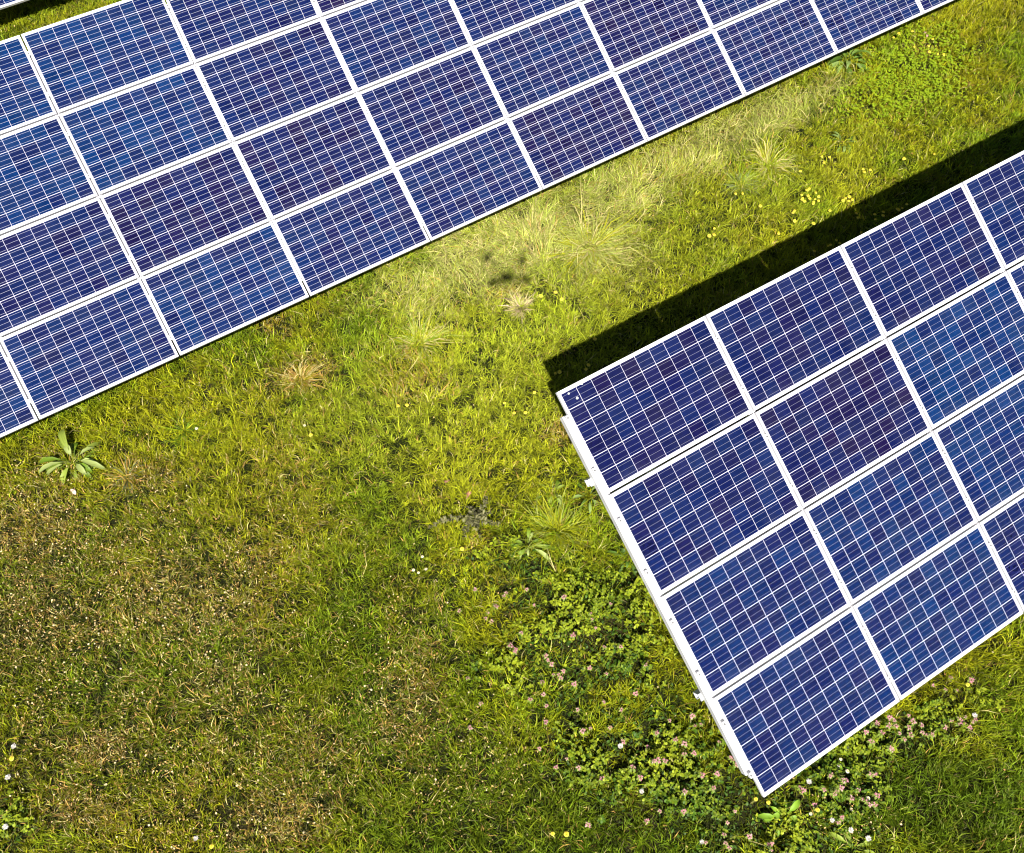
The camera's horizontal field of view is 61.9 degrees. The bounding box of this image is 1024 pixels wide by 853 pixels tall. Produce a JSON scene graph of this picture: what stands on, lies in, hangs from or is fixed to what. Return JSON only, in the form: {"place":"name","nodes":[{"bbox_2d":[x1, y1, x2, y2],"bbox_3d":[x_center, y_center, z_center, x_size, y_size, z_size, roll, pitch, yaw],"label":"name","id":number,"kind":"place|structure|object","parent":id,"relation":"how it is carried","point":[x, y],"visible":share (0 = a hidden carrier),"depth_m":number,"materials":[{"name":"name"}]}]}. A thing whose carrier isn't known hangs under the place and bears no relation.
{"place":"outdoors","nodes":[
{"label":"outdoors","id":0,"kind":"place"},
{"bbox_2d":[0,0,1023,852],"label":"ground","id":1,"kind":"structure","parent":0,"point":[246,468],"depth_m":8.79,"materials":[{"name":"green plant"}]},
{"bbox_2d":[0,0,27,9],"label":"solar array","id":2,"kind":"object","parent":1,"relation":"on","point":[5,3],"visible":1,"depth_m":12.52,"materials":[{"name":"glass"}]},
{"bbox_2d":[39,429,105,482],"bbox_3d":[-4.892,0.394,9.605,0.808,0.415,0.587,14,63,7],"label":"dock plant","id":3,"kind":"object","parent":1,"relation":"on","point":[52,466],"visible":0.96,"depth_m":9.48,"materials":[{"name":"green plant"}]},
{"bbox_2d":[98,450,146,495],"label":"grass tussock","id":4,"kind":"object","parent":1,"relation":"on","point":[121,473],"depth_m":9.49,"materials":[{"name":"plant"}]},
{"bbox_2d":[151,401,209,455],"bbox_3d":[-3.790,-0.002,9.749,0.672,0.172,0.711,20,64,10],"label":"grass tussock","id":5,"kind":"object","parent":1,"relation":"on","point":[179,437],"depth_m":9.77,"materials":[{"name":"green plant"}]},
{"bbox_2d":[270,358,344,395],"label":"grass tussock","id":6,"kind":"object","parent":1,"relation":"on","point":[309,376],"depth_m":10.10,"materials":[{"name":"beige plant"}]},
{"bbox_2d":[368,299,469,377],"bbox_3d":[-1.044,-1.111,10.271,1.191,0.346,1.159,13,63,6],"label":"grass tussock","id":7,"kind":"object","parent":1,"relation":"on","point":[430,335],"depth_m":10.35,"materials":[{"name":"yellow plant"}]},
{"bbox_2d":[428,495,499,539],"bbox_3d":[-0.499,1.046,9.199,0.748,0.165,0.414,-28,66,-14],"label":"withered thistle","id":8,"kind":"object","parent":1,"relation":"on","point":[476,521],"visible":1,"depth_m":9.21,"materials":[{"name":"grey plant"}]},
{"bbox_2d":[0,0,953,437],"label":"solar array","id":9,"kind":"object","parent":1,"relation":"on","point":[102,290],"visible":1,"depth_m":10.25,"materials":[{"name":"glass"}]},
{"bbox_2d":[0,2,1010,852],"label":"dry seed heads","id":10,"kind":"object","parent":1,"relation":"on","point":[236,656],"visible":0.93,"depth_m":8.53,"materials":[{"name":"plant"}]},
{"bbox_2d":[0,533,1010,852],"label":"leafy weeds","id":11,"kind":"object","parent":1,"relation":"on","point":[602,759],"visible":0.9,"depth_m":8.21,"materials":[{"name":"green plant"}]},
{"bbox_2d":[500,285,537,320],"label":"grass tussock","id":12,"kind":"object","parent":1,"relation":"on","point":[526,303],"depth_m":10.55,"materials":[{"name":"beige plant"}]},
{"bbox_2d":[527,696,533,703],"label":"pink flower","id":13,"kind":"object","parent":1,"relation":"on","point":[531,700],"visible":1,"depth_m":8.37,"materials":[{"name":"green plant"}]},
{"bbox_2d":[509,528,554,561],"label":"dock plant","id":14,"kind":"object","parent":1,"relation":"on","point":[541,552],"visible":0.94,"depth_m":9.12,"materials":[{"name":"green plant"}]},
{"bbox_2d":[498,472,600,577],"bbox_3d":[0.474,1.108,9.124,1.228,0.332,1.212,-28,66,-14],"label":"grass tussock","id":15,"kind":"object","parent":1,"relation":"on","point":[541,522],"depth_m":9.21,"materials":[{"name":"green plant"}]},
{"bbox_2d":[535,476,564,506],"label":"dock plant","id":16,"kind":"object","parent":1,"relation":"on","point":[559,485],"visible":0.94,"depth_m":9.41,"materials":[{"name":"green plant"}]},
{"bbox_2d":[571,680,577,687],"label":"pink flower","id":17,"kind":"object","parent":1,"relation":"on","point":[574,684],"visible":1,"depth_m":8.46,"materials":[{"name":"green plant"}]},
{"bbox_2d":[579,727,585,733],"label":"pink flower","id":18,"kind":"object","parent":1,"relation":"on","point":[582,730],"visible":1,"depth_m":8.22,"materials":[{"name":"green plant"}]},
{"bbox_2d":[572,481,598,513],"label":"dock plant","id":19,"kind":"object","parent":1,"relation":"on","point":[578,495],"visible":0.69,"depth_m":9.41,"materials":[{"name":"green plant"}]},
{"bbox_2d":[585,821,591,828],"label":"pink flower","id":20,"kind":"object","parent":1,"relation":"on","point":[587,823],"visible":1,"depth_m":7.90,"materials":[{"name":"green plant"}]},
{"bbox_2d":[540,182,666,292],"bbox_3d":[1.081,-2.402,10.862,1.901,0.541,1.624,29,66,14],"label":"grass tussock","id":21,"kind":"object","parent":1,"relation":"on","point":[601,252],"depth_m":10.98,"materials":[{"name":"yellow plant"}]},
{"bbox_2d":[607,546,636,575],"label":"dock plant","id":22,"kind":"object","parent":1,"relation":"on","point":[627,563],"visible":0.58,"depth_m":9.03,"materials":[{"name":"green plant"}]},
{"bbox_2d":[618,737,625,743],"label":"pink flower","id":23,"kind":"object","parent":1,"relation":"on","point":[622,739],"visible":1,"depth_m":8.23,"materials":[{"name":"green plant"}]},
{"bbox_2d":[628,764,635,773],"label":"pink flower","id":24,"kind":"object","parent":1,"relation":"on","point":[631,766],"visible":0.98,"depth_m":7.95,"materials":[{"name":"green plant"}]},
{"bbox_2d":[636,773,642,781],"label":"pink flower","id":25,"kind":"object","parent":1,"relation":"on","point":[639,777],"visible":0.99,"depth_m":7.93,"materials":[{"name":"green plant"}]},
{"bbox_2d":[653,729,659,736],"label":"pink flower","id":26,"kind":"object","parent":1,"relation":"on","point":[655,734],"visible":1,"depth_m":8.21,"materials":[{"name":"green plant"}]},
{"bbox_2d":[655,756,660,764],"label":"pink flower","id":27,"kind":"object","parent":1,"relation":"on","point":[657,761],"visible":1,"depth_m":7.92,"materials":[{"name":"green plant"}]},
{"bbox_2d":[680,808,686,815],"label":"pink flower","id":28,"kind":"object","parent":1,"relation":"on","point":[684,810],"visible":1,"depth_m":7.79,"materials":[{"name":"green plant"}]},
{"bbox_2d":[681,740,687,747],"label":"pink flower","id":29,"kind":"object","parent":1,"relation":"on","point":[685,744],"visible":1,"depth_m":8.12,"materials":[{"name":"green plant"}]},
{"bbox_2d":[681,788,687,796],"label":"pink flower","id":30,"kind":"object","parent":1,"relation":"on","point":[685,792],"visible":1,"depth_m":7.82,"materials":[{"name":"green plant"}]},
{"bbox_2d":[681,751,687,758],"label":"pink flower","id":31,"kind":"object","parent":1,"relation":"on","point":[684,754],"visible":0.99,"depth_m":8.04,"materials":[{"name":"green plant"}]},
{"bbox_2d":[688,712,695,719],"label":"pink flower","id":32,"kind":"object","parent":1,"relation":"on","point":[693,714],"visible":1,"depth_m":8.30,"materials":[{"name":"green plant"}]},
{"bbox_2d":[690,750,696,756],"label":"pink flower","id":33,"kind":"object","parent":1,"relation":"on","point":[694,753],"visible":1,"depth_m":8.05,"materials":[{"name":"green plant"}]},
{"bbox_2d":[696,771,704,779],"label":"pink flower","id":34,"kind":"object","parent":1,"relation":"on","point":[702,774],"visible":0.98,"depth_m":7.93,"materials":[{"name":"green plant"}]},
{"bbox_2d":[709,784,715,792],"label":"pink flower","id":35,"kind":"object","parent":1,"relation":"on","point":[711,788],"visible":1,"depth_m":7.94,"materials":[{"name":"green plant"}]},
{"bbox_2d":[713,770,719,777],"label":"pink flower","id":36,"kind":"object","parent":1,"relation":"on","point":[716,774],"visible":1,"depth_m":8.01,"materials":[{"name":"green plant"}]},
{"bbox_2d":[745,832,752,841],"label":"pink flower","id":37,"kind":"object","parent":1,"relation":"on","point":[749,837],"visible":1,"depth_m":7.84,"materials":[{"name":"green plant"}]},
{"bbox_2d":[721,158,777,214],"bbox_3d":[3.148,-3.295,11.450,0.745,0.254,0.866,-28,66,-14],"label":"grass tussock","id":38,"kind":"object","parent":1,"relation":"on","point":[748,175],"depth_m":11.53,"materials":[{"name":"green plant"}]},
{"bbox_2d":[735,124,816,185],"bbox_3d":[3.521,-3.720,11.654,1.165,0.316,1.288,-28,66,-14],"label":"grass tussock","id":39,"kind":"object","parent":1,"relation":"on","point":[766,155],"depth_m":11.70,"materials":[{"name":"yellow plant"}]},
{"bbox_2d":[758,797,799,837],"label":"dock plant","id":40,"kind":"object","parent":1,"relation":"on","point":[766,817],"visible":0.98,"depth_m":7.92,"materials":[{"name":"green plant"}]},
{"bbox_2d":[556,151,1023,796],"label":"solar array","id":41,"kind":"object","parent":1,"relation":"on","point":[882,639],"visible":1,"depth_m":7.99,"materials":[{"name":"glass"}]},
{"bbox_2d":[799,786,806,794],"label":"pink flower","id":42,"kind":"object","parent":1,"relation":"on","point":[804,789],"visible":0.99,"depth_m":8.02,"materials":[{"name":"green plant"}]},
{"bbox_2d":[829,790,836,797],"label":"pink flower","id":43,"kind":"object","parent":1,"relation":"on","point":[833,794],"visible":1,"depth_m":7.89,"materials":[{"name":"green plant"}]},
{"bbox_2d":[836,784,844,791],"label":"pink flower","id":44,"kind":"object","parent":1,"relation":"on","point":[841,788],"visible":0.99,"depth_m":7.86,"materials":[{"name":"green plant"}]},
{"bbox_2d":[838,776,848,784],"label":"pink flower","id":45,"kind":"object","parent":1,"relation":"on","point":[843,779],"visible":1,"depth_m":7.90,"materials":[{"name":"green plant"}]},
{"bbox_2d":[831,131,856,152],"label":"dock plant","id":46,"kind":"object","parent":1,"relation":"on","point":[839,137],"visible":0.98,"depth_m":11.93,"materials":[{"name":"green plant"}]},
{"bbox_2d":[823,47,870,78],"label":"dock plant","id":47,"kind":"object","parent":1,"relation":"on","point":[834,61],"visible":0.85,"depth_m":12.61,"materials":[{"name":"green plant"}]},
{"bbox_2d":[845,794,853,802],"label":"pink flower","id":48,"kind":"object","parent":1,"relation":"on","point":[851,799],"visible":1,"depth_m":7.89,"materials":[{"name":"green plant"}]},
{"bbox_2d":[827,832,873,852],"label":"dock plant","id":49,"kind":"object","parent":1,"relation":"on","point":[839,837],"visible":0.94,"depth_m":7.86,"materials":[{"name":"green plant"}]},
{"bbox_2d":[861,728,868,735],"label":"pink flower","id":50,"kind":"object","parent":1,"relation":"on","point":[865,731],"visible":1,"depth_m":8.17,"materials":[{"name":"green plant"}]},
{"bbox_2d":[859,770,874,778],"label":"pink flower","id":51,"kind":"object","parent":1,"relation":"on","point":[869,774],"visible":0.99,"depth_m":7.93,"materials":[{"name":"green plant"}]},
{"bbox_2d":[866,738,874,745],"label":"pink flower","id":52,"kind":"object","parent":1,"relation":"on","point":[871,742],"visible":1,"depth_m":8.12,"materials":[{"name":"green plant"}]},
{"bbox_2d":[870,720,879,729],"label":"pink flower","id":53,"kind":"object","parent":1,"relation":"on","point":[875,723],"visible":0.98,"depth_m":8.16,"materials":[{"name":"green plant"}]},
{"bbox_2d":[870,791,880,798],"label":"pink flower","id":54,"kind":"object","parent":1,"relation":"on","point":[876,795],"visible":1,"depth_m":7.93,"materials":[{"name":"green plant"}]},
{"bbox_2d":[876,730,884,737],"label":"pink flower","id":55,"kind":"object","parent":1,"relation":"on","point":[881,732],"visible":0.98,"depth_m":8.07,"materials":[{"name":"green plant"}]},
{"bbox_2d":[881,745,893,751],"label":"pink flower","id":56,"kind":"object","parent":1,"relation":"on","point":[889,747],"visible":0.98,"depth_m":8.07,"materials":[{"name":"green plant"}]},
{"bbox_2d":[884,722,892,730],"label":"pink flower","id":57,"kind":"object","parent":1,"relation":"on","point":[887,724],"visible":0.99,"depth_m":8.19,"materials":[{"name":"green plant"}]},
{"bbox_2d":[886,714,892,721],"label":"pink flower","id":58,"kind":"object","parent":1,"relation":"on","point":[889,717],"visible":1,"depth_m":8.34,"materials":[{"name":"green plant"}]},
{"bbox_2d":[821,14,985,129],"bbox_3d":[5.871,-5.128,12.488,1.861,0.138,3.131,30,66,14],"label":"clover","id":59,"kind":"object","parent":1,"relation":"on","point":[911,76],"visible":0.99,"depth_m":12.48,"materials":[{"name":"green plant"}]},
{"bbox_2d":[904,723,911,730],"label":"pink flower","id":60,"kind":"object","parent":1,"relation":"on","point":[908,726],"visible":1,"depth_m":8.30,"materials":[{"name":"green plant"}]},
{"bbox_2d":[907,731,914,738],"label":"pink flower","id":61,"kind":"object","parent":1,"relation":"on","point":[910,732],"visible":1,"depth_m":8.27,"materials":[{"name":"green plant"}]},
{"bbox_2d":[909,717,916,725],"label":"pink flower","id":62,"kind":"object","parent":1,"relation":"on","point":[912,720],"visible":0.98,"depth_m":8.33,"materials":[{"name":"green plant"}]},
{"bbox_2d":[928,732,935,738],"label":"pink flower","id":63,"kind":"object","parent":1,"relation":"on","point":[931,734],"visible":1,"depth_m":8.18,"materials":[{"name":"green plant"}]},
{"bbox_2d":[967,676,974,683],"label":"pink flower","id":64,"kind":"object","parent":1,"relation":"on","point":[972,679],"visible":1,"depth_m":8.50,"materials":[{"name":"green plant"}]}
]}

